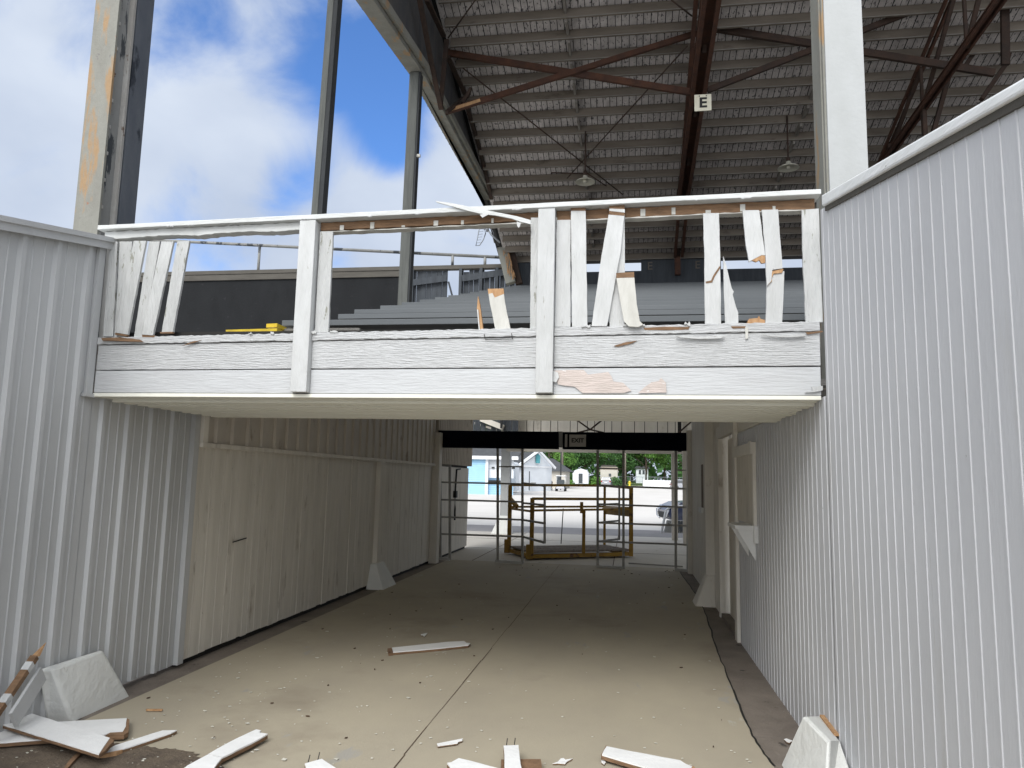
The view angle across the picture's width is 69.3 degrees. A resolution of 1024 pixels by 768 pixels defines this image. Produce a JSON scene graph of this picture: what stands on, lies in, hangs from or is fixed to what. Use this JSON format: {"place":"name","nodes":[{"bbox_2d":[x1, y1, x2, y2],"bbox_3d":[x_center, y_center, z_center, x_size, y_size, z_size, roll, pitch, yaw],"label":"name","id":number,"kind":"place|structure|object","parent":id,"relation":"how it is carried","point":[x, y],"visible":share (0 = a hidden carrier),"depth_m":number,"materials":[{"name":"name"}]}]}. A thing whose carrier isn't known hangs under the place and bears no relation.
{"place":"outdoors","nodes":[
{"label":"outdoors","id":0,"kind":"place"},
{"bbox_2d":[0,0,801,479],"label":"sky","id":1,"kind":"structure","parent":0,"point":[231,116],"materials":[{"name":"blue"}]},
{"bbox_2d":[85,560,774,767],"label":"floor","id":2,"kind":"structure","parent":0,"point":[537,644],"depth_m":6.17,"materials":[{"name":"beige concrete"}]},
{"bbox_2d":[0,718,128,746],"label":"broken board","id":3,"kind":"object","parent":2,"relation":"on","point":[115,729],"visible":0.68,"depth_m":4.73,"materials":[{"name":"white wood"}]},
{"bbox_2d":[3,714,113,757],"bbox_3d":[-2.994,2.175,4.688,1.538,0.023,0.220,-3,-8,29],"label":"broken board","id":4,"kind":"object","parent":3,"relation":"on","point":[67,736],"visible":0.88,"depth_m":4.54,"materials":[{"name":"white wood"}]},
{"bbox_2d":[0,743,223,767],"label":"dirt","id":5,"kind":"structure","parent":2,"relation":"on","point":[49,755],"depth_m":4.39,"materials":[{"name":"brown soil"}]},
{"bbox_2d":[0,643,45,726],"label":"splintered stake","id":6,"kind":"object","parent":5,"relation":"on","point":[24,701],"visible":1,"depth_m":4.66,"materials":[{"name":"white wood"}]},
{"bbox_2d":[64,752,80,767],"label":"wood sliver","id":7,"kind":"object","parent":5,"relation":"on","point":[73,760],"visible":0.89,"depth_m":4.32,"materials":[{"name":"brown wood"}]},
{"bbox_2d":[100,730,176,757],"bbox_3d":[-2.337,2.241,4.625,0.110,0.021,0.518,-2,-8,26],"label":"wood sliver","id":8,"kind":"object","parent":5,"relation":"on","point":[117,749],"visible":0.87,"depth_m":4.61,"materials":[{"name":"white wood"}]},
{"bbox_2d":[146,709,162,710],"bbox_3d":[-2.548,2.322,5.277,0.112,0.012,0.014,2,-7,-2],"label":"wood sliver","id":9,"kind":"object","parent":2,"relation":"on","point":[154,709],"visible":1,"depth_m":5.27,"materials":[{"name":"brown wood"}]},
{"bbox_2d":[185,755,221,767],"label":"broken board","id":10,"kind":"object","parent":2,"relation":"on","point":[208,761],"visible":1,"depth_m":4.19,"materials":[{"name":"white wood"}]},
{"bbox_2d":[208,729,267,761],"bbox_3d":[-1.678,2.228,4.570,0.136,0.030,0.474,-1,-8,19],"label":"broken board","id":11,"kind":"object","parent":2,"relation":"on","point":[237,746],"visible":0.92,"depth_m":4.54,"materials":[{"name":"white wood"}]},
{"bbox_2d":[305,759,334,767],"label":"broken board","id":12,"kind":"object","parent":2,"relation":"on","point":[320,763],"visible":1,"depth_m":4.26,"materials":[{"name":"white wood"}]},
{"bbox_2d":[15,600,750,767],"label":"paint flakes","id":13,"kind":"object","parent":2,"relation":"on","point":[359,711],"visible":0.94,"depth_m":5.06,"materials":[{"name":"white paint"}]},
{"bbox_2d":[387,641,469,655],"bbox_3d":[-0.834,2.622,7.359,0.901,0.029,0.221,6,-8,-30],"label":"broken board","id":14,"kind":"object","parent":2,"relation":"on","point":[433,647],"visible":1,"depth_m":7.32,"materials":[{"name":"white wood"}]},
{"bbox_2d":[146,565,721,763],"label":"litter","id":15,"kind":"object","parent":2,"relation":"on","point":[473,655],"visible":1,"depth_m":6.85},
{"bbox_2d":[437,738,462,746],"bbox_3d":[-0.390,2.302,4.745,0.207,0.008,0.063,6,-9,-33],"label":"paint chip","id":16,"kind":"object","parent":2,"relation":"on","point":[450,743],"visible":1,"depth_m":4.73,"materials":[{"name":"white paint"}]},
{"bbox_2d":[447,758,495,767],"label":"broken board","id":17,"kind":"object","parent":2,"relation":"on","point":[460,763],"visible":1,"depth_m":4.31,"materials":[{"name":"white wood"}]},
{"bbox_2d":[439,449,545,563],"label":"passage gate","id":18,"kind":"structure","parent":2,"relation":"on","point":[497,518],"depth_m":15.02,"materials":[{"name":"grey metal"}]},
{"bbox_2d":[501,759,541,767],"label":"wood block","id":19,"kind":"object","parent":2,"relation":"on","point":[530,763],"depth_m":4.36,"materials":[{"name":"brown wood"}]},
{"bbox_2d":[503,745,520,767],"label":"broken board","id":20,"kind":"object","parent":19,"relation":"on","point":[511,757],"visible":1,"depth_m":4.36,"materials":[{"name":"white wood"}]},
{"bbox_2d":[553,758,572,764],"bbox_3d":[0.309,2.287,4.486,0.063,0.008,0.145,-3,-9,32],"label":"paint chip","id":21,"kind":"object","parent":2,"relation":"on","point":[562,761],"visible":1,"depth_m":4.47,"materials":[{"name":"white paint"}]},
{"bbox_2d":[596,450,687,571],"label":"passage gate","id":22,"kind":"structure","parent":2,"relation":"on","point":[623,523],"depth_m":14.58,"materials":[{"name":"grey metal"}]},
{"bbox_2d":[601,746,694,767],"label":"broken board","id":23,"kind":"object","parent":2,"relation":"on","point":[628,759],"visible":1,"depth_m":4.43,"materials":[{"name":"white wood"}]},
{"bbox_2d":[467,448,520,494],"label":"blue building","id":24,"kind":"structure","parent":0,"point":[482,468],"depth_m":78.86,"materials":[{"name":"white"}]},
{"bbox_2d":[444,531,685,568],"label":"pavement","id":25,"kind":"structure","parent":0,"point":[479,548],"depth_m":17.90,"materials":[{"name":"grey concrete"}]},
{"bbox_2d":[491,420,512,533],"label":"timber column","id":26,"kind":"structure","parent":25,"relation":"on","point":[506,458],"depth_m":23.29,"materials":[{"name":"wood"}]},
{"bbox_2d":[504,484,632,558],"bbox_3d":[1.312,3.081,16.890,2.677,1.591,1.471,4,-8,-21],"label":"platform cart","id":27,"kind":"object","parent":25,"relation":"on","point":[530,549],"visible":0.86,"depth_m":16.66,"materials":[{"name":"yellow metal"}]},
{"bbox_2d":[628,562,682,566],"bbox_3d":[2.917,3.679,15.059,1.091,0.040,0.030,-1,-8,17],"label":"floor bar","id":28,"kind":"object","parent":25,"relation":"on","point":[654,564],"visible":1,"depth_m":15.05,"materials":[{"name":"grey metal"}]},
{"bbox_2d":[671,454,677,539],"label":"timber column","id":29,"kind":"structure","parent":25,"relation":"on","point":[672,479],"depth_m":22.06,"materials":[{"name":"grey wood"}]},
{"bbox_2d":[682,422,686,543],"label":"timber column","id":30,"kind":"structure","parent":25,"relation":"on","point":[684,467],"depth_m":20.34,"materials":[{"name":"grey wood"}]},
{"bbox_2d":[467,486,682,530],"bbox_3d":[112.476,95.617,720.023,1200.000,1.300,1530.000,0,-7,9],"label":"ground","id":31,"kind":"structure","parent":0,"point":[641,496],"depth_m":45.49,"materials":[{"name":"concrete"}]},
{"bbox_2d":[0,215,200,731],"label":"steel wall","id":32,"kind":"structure","parent":31,"relation":"on","point":[97,500],"depth_m":5.30,"materials":[{"name":"grey metal"}]},
{"bbox_2d":[73,0,154,378],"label":"steel column","id":33,"kind":"structure","parent":31,"relation":"on","point":[109,168],"depth_m":6.72,"materials":[{"name":"white metal"}]},
{"bbox_2d":[46,560,445,720],"bbox_3d":[-2.823,2.693,6.925,0.710,0.294,17.400,0,-7,9],"label":"gutter","id":34,"kind":"object","parent":31,"relation":"on","point":[141,685],"visible":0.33,"depth_m":7.08,"materials":[{"name":"concrete"}]},
{"bbox_2d":[42,651,127,721],"bbox_3d":[-3.026,2.155,5.338,0.156,0.410,0.875,0,-7,9],"label":"concrete footing","id":35,"kind":"object","parent":34,"relation":"on","point":[74,689],"visible":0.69,"depth_m":5.17,"materials":[{"name":"white concrete"}]},
{"bbox_2d":[366,561,395,589],"bbox_3d":[-2.014,2.986,11.506,0.293,0.410,0.687,0,-7,9],"label":"concrete footing","id":36,"kind":"object","parent":34,"relation":"on","point":[380,577],"visible":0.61,"depth_m":11.31,"materials":[{"name":"white concrete"}]},
{"bbox_2d":[172,414,472,666],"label":"board wall","id":37,"kind":"structure","parent":31,"relation":"on","point":[295,517],"depth_m":9.03,"materials":[{"name":"wood"}]},
{"bbox_2d":[93,189,822,422],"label":"balcony","id":38,"kind":"structure","parent":37,"relation":"attached to","point":[711,369],"depth_m":5.07,"materials":[{"name":"white paint"}]},
{"bbox_2d":[93,280,826,398],"bbox_3d":[5.645,-1.334,13.427,25.000,5.015,17.756,0,-7,9],"label":"grandstand seating","id":39,"kind":"object","parent":37,"relation":"on","point":[680,303],"visible":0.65,"depth_m":8.45,"materials":[{"name":"grey metal"}]},
{"bbox_2d":[311,0,342,315],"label":"roof strut","id":40,"kind":"object","parent":39,"relation":"attached to","point":[326,113],"visible":0.44,"depth_m":10.03,"materials":[{"name":"grey metal"}]},
{"bbox_2d":[130,258,802,430],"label":"back wall","id":41,"kind":"structure","parent":39,"relation":"on","point":[218,301],"depth_m":23.68,"materials":[{"name":"grey metal"}]},
{"bbox_2d":[146,239,498,269],"bbox_3d":[-12.507,-4.787,25.036,24.750,2.177,0.100,0,-7,9],"label":"pipe railing","id":42,"kind":"object","parent":41,"relation":"on","point":[452,255],"visible":0.65,"depth_m":23.82,"materials":[{"name":"grey metal"}]},
{"bbox_2d":[480,420,731,453],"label":"header wall","id":43,"kind":"structure","parent":41,"relation":"attached to","point":[601,426],"depth_m":22.39,"materials":[{"name":"black paint"}]},
{"bbox_2d":[356,0,1023,285],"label":"grandstand roof","id":44,"kind":"structure","parent":41,"relation":"on","point":[520,97],"depth_m":15.95,"materials":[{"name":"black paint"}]},
{"bbox_2d":[397,72,422,304],"bbox_3d":[-1.797,-3.543,13.337,0.265,4.423,0.320,0,-7,9],"label":"roof strut","id":45,"kind":"object","parent":44,"relation":"attached to","point":[407,246],"visible":0.76,"depth_m":13.29,"materials":[{"name":"grey metal"}]},
{"bbox_2d":[476,229,499,245],"bbox_3d":[-0.752,-4.323,21.608,0.858,0.593,0.100,0,-7,9],"label":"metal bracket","id":46,"kind":"object","parent":44,"relation":"attached to","point":[494,237],"visible":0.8,"depth_m":21.59,"materials":[{"name":"metal"}]},
{"bbox_2d":[575,131,594,185],"bbox_3d":[1.721,-5.325,17.372,0.470,1.261,0.470,0,-7,9],"label":"pendant lamp","id":47,"kind":"object","parent":44,"relation":"hanging from","point":[585,180],"visible":1,"depth_m":17.34,"materials":[{"name":"grey metal"}]},
{"bbox_2d":[694,94,711,111],"bbox_3d":[3.547,-5.228,13.764,0.306,0.319,0.026,0,-7,9],"label":"sign board","id":48,"kind":"object","parent":44,"relation":"attached to","point":[702,102],"visible":1,"depth_m":13.76,"materials":[{"name":"white"}]},
{"bbox_2d":[777,115,799,172],"bbox_3d":[6.211,-5.449,16.687,0.470,1.261,0.470,0,-7,9],"label":"pendant lamp","id":49,"kind":"object","parent":44,"relation":"hanging from","point":[788,166],"visible":1,"depth_m":16.66,"materials":[{"name":"grey metal"}]},
{"bbox_2d":[438,430,558,448],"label":"padded beam","id":50,"kind":"structure","parent":37,"relation":"attached to","point":[505,439],"depth_m":14.99,"materials":[{"name":"black plastic"}]},
{"bbox_2d":[559,431,562,447],"bbox_3d":[0.979,1.117,14.923,0.081,0.321,0.070,0,-7,9],"label":"joint board","id":51,"kind":"object","parent":50,"relation":"attached to","point":[560,439],"visible":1,"depth_m":14.89,"materials":[{"name":"grey wood"}]},
{"bbox_2d":[489,452,555,491],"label":"gabled hall","id":52,"kind":"structure","parent":31,"relation":"on","point":[538,466],"depth_m":94.48,"materials":[{"name":"white"}]},
{"bbox_2d":[536,454,539,462],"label":"window","id":53,"kind":"structure","parent":52,"relation":"in","point":[537,456],"depth_m":94.49,"materials":[{"name":"teal glass"}]},
{"bbox_2d":[548,458,572,487],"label":"hip roof building","id":54,"kind":"structure","parent":31,"relation":"on","point":[565,472],"depth_m":111.58,"materials":[{"name":"beige"}]},
{"bbox_2d":[555,475,566,490],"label":"golf cart","id":55,"kind":"object","parent":31,"relation":"on","point":[560,482],"visible":0.62,"depth_m":97.05,"materials":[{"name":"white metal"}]},
{"bbox_2d":[560,452,561,489],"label":"utility pole","id":56,"kind":"object","parent":31,"relation":"on","point":[560,464],"visible":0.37,"depth_m":104.58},
{"bbox_2d":[601,477,611,484],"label":"parked car","id":57,"kind":"object","parent":31,"relation":"on","point":[606,480],"visible":0.76,"depth_m":135.69,"materials":[{"name":"silver metal"}]},
{"bbox_2d":[545,452,681,482],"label":"wood","id":58,"kind":"object","parent":31,"relation":"on","point":[652,474],"visible":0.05,"depth_m":199.69,"materials":[{"name":"green plant"}]},
{"bbox_2d":[611,476,621,485],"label":"shrub","id":59,"kind":"object","parent":31,"relation":"on","point":[614,480],"visible":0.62,"depth_m":139.92,"materials":[{"name":"green plant"}]},
{"bbox_2d":[634,466,649,482],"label":"white house","id":60,"kind":"structure","parent":31,"relation":"on","point":[640,472],"depth_m":180.94,"materials":[{"name":"white wood"}]},
{"bbox_2d":[656,500,682,519],"bbox_3d":[8.335,4.888,29.893,4.740,1.652,1.900,2,-7,-3],"label":"parked car","id":61,"kind":"object","parent":31,"relation":"on","point":[660,511],"visible":0.15,"depth_m":29.32,"materials":[{"name":"blue paint"}]},
{"bbox_2d":[669,480,681,487],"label":"parked car","id":62,"kind":"object","parent":31,"relation":"on","point":[679,483],"visible":0.13,"depth_m":117.33,"materials":[{"name":"silver metal"}]},
{"bbox_2d":[679,571,798,767],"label":"gutter","id":63,"kind":"object","parent":31,"relation":"on","point":[772,723],"visible":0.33,"depth_m":6.03,"materials":[{"name":"concrete"}]},
{"bbox_2d":[693,574,715,607],"bbox_3d":[2.717,2.932,10.519,0.293,0.470,0.491,0,-7,9],"label":"concrete footing","id":64,"kind":"object","parent":63,"relation":"on","point":[705,596],"visible":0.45,"depth_m":10.34,"materials":[{"name":"grey concrete"}]},
{"bbox_2d":[784,738,791,743],"bbox_3d":[1.837,2.377,4.930,0.051,0.008,0.064,5,-8,-30],"label":"paint chip","id":65,"kind":"object","parent":63,"relation":"on","point":[788,741],"visible":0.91,"depth_m":4.93,"materials":[{"name":"white paint"}]},
{"bbox_2d":[782,715,848,767],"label":"concrete footing","id":66,"kind":"object","parent":63,"relation":"on","point":[815,743],"visible":0.98,"depth_m":4.23,"materials":[{"name":"white concrete"}]},
{"bbox_2d":[810,0,867,399],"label":"steel column","id":67,"kind":"structure","parent":31,"relation":"on","point":[840,126],"depth_m":5.64,"materials":[{"name":"white metal"}]},
{"bbox_2d":[686,78,1023,767],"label":"siding wall","id":68,"kind":"structure","parent":31,"relation":"on","point":[855,543],"depth_m":3.29,"materials":[{"name":"white metal"}]},
{"bbox_2d":[563,432,686,450],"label":"padded beam","id":69,"kind":"structure","parent":68,"relation":"attached to","point":[641,441],"depth_m":14.59,"materials":[{"name":"black plastic"}]},
{"bbox_2d":[569,435,585,446],"bbox_3d":[1.305,1.127,14.735,0.331,0.238,0.025,0,-7,9],"label":"exit sign","id":70,"kind":"object","parent":69,"relation":"attached to","point":[577,440],"visible":1,"depth_m":14.73,"materials":[{"name":"white paint"}]},
{"bbox_2d":[728,438,734,619],"bbox_3d":[2.730,1.765,8.961,0.030,2.250,1.330,0,-7,9],"label":"door","id":71,"kind":"structure","parent":68,"relation":"in","point":[730,475],"depth_m":9.39,"materials":[{"name":"white wood"}]},
{"bbox_2d":[732,441,756,525],"bbox_3d":[2.403,1.030,7.705,0.050,0.802,1.357,0,-7,9],"label":"window frame","id":72,"kind":"structure","parent":68,"relation":"in","point":[745,454],"depth_m":7.50,"materials":[{"name":"grey wood"}]},
{"bbox_2d":[467,524,682,537],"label":"road","id":73,"kind":"structure","parent":0,"point":[609,532],"depth_m":24.94,"materials":[{"name":"grey asphalt"}]},
{"bbox_2d":[661,505,682,532],"bbox_3d":[5.847,4.616,25.353,1.539,0.950,0.740,0,-7,9],"label":"parked car","id":74,"kind":"object","parent":73,"relation":"on","point":[667,529],"visible":0.36,"depth_m":25.25,"materials":[{"name":"grey metal"}]},
{"bbox_2d":[572,482,641,485],"bbox_3d":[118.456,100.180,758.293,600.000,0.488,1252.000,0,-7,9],"label":"grass","id":75,"kind":"structure","parent":0,"point":[635,484],"depth_m":158.76,"materials":[{"name":"green plant"}]},
{"bbox_2d":[544,452,577,466],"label":"broadleaf tree","id":76,"kind":"object","parent":75,"relation":"on","point":[565,455],"visible":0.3,"depth_m":147.48,"materials":[{"name":"green plant"}]},
{"bbox_2d":[543,452,600,470],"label":"broadleaf tree","id":77,"kind":"object","parent":75,"relation":"on","point":[583,456],"visible":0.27,"depth_m":152.78,"materials":[{"name":"green plant"}]},
{"bbox_2d":[573,469,589,483],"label":"barn shed","id":78,"kind":"structure","parent":75,"relation":"on","point":[580,476],"depth_m":146.51,"materials":[{"name":"white"}]},
{"bbox_2d":[579,474,582,482],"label":"door","id":79,"kind":"structure","parent":78,"relation":"in","point":[580,475],"depth_m":146.39,"materials":[{"name":"grey glass"}]},
{"bbox_2d":[565,453,612,469],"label":"broadleaf tree","id":80,"kind":"object","parent":75,"relation":"on","point":[585,466],"visible":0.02,"depth_m":156.99,"materials":[{"name":"green plant"}]},
{"bbox_2d":[589,476,600,483],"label":"shrub","id":81,"kind":"object","parent":75,"relation":"on","point":[592,480],"visible":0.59,"depth_m":147.69,"materials":[{"name":"green plant"}]},
{"bbox_2d":[589,454,621,464],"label":"broadleaf tree","id":82,"kind":"object","parent":75,"relation":"on","point":[605,459],"visible":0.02,"depth_m":164.37,"materials":[{"name":"green plant"}]},
{"bbox_2d":[599,465,617,481],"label":"bungalow","id":83,"kind":"object","parent":75,"relation":"on","point":[611,473],"visible":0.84,"depth_m":149.83,"materials":[{"name":"beige"}]},
{"bbox_2d":[599,453,649,484],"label":"broadleaf tree","id":84,"kind":"object","parent":75,"relation":"on","point":[629,458],"visible":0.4,"depth_m":156.23,"materials":[{"name":"green plant"}]},
{"bbox_2d":[627,453,670,479],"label":"broadleaf tree","id":85,"kind":"object","parent":75,"relation":"on","point":[650,457],"visible":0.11,"depth_m":154.31,"materials":[{"name":"green plant"}]},
{"bbox_2d":[618,476,681,485],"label":"fence","id":86,"kind":"object","parent":75,"relation":"on","point":[642,478],"visible":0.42,"depth_m":146.43,"materials":[{"name":"metal"}]},
{"bbox_2d":[640,454,680,479],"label":"broadleaf tree","id":87,"kind":"object","parent":75,"relation":"on","point":[667,464],"visible":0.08,"depth_m":154.26,"materials":[{"name":"green plant"}]},
{"bbox_2d":[665,454,681,467],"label":"broadleaf tree","id":88,"kind":"object","parent":75,"relation":"on","point":[679,458],"visible":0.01,"depth_m":148.26,"materials":[{"name":"green plant"}]},
{"bbox_2d":[625,453,625,485],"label":"utility pole","id":89,"kind":"object","parent":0,"point":[625,469],"visible":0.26,"depth_m":143.27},
{"bbox_2d":[643,479,670,486],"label":"picket fence","id":90,"kind":"object","parent":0,"point":[661,483],"visible":0.47,"depth_m":142.16,"materials":[{"name":"white plastic"}]}
]}

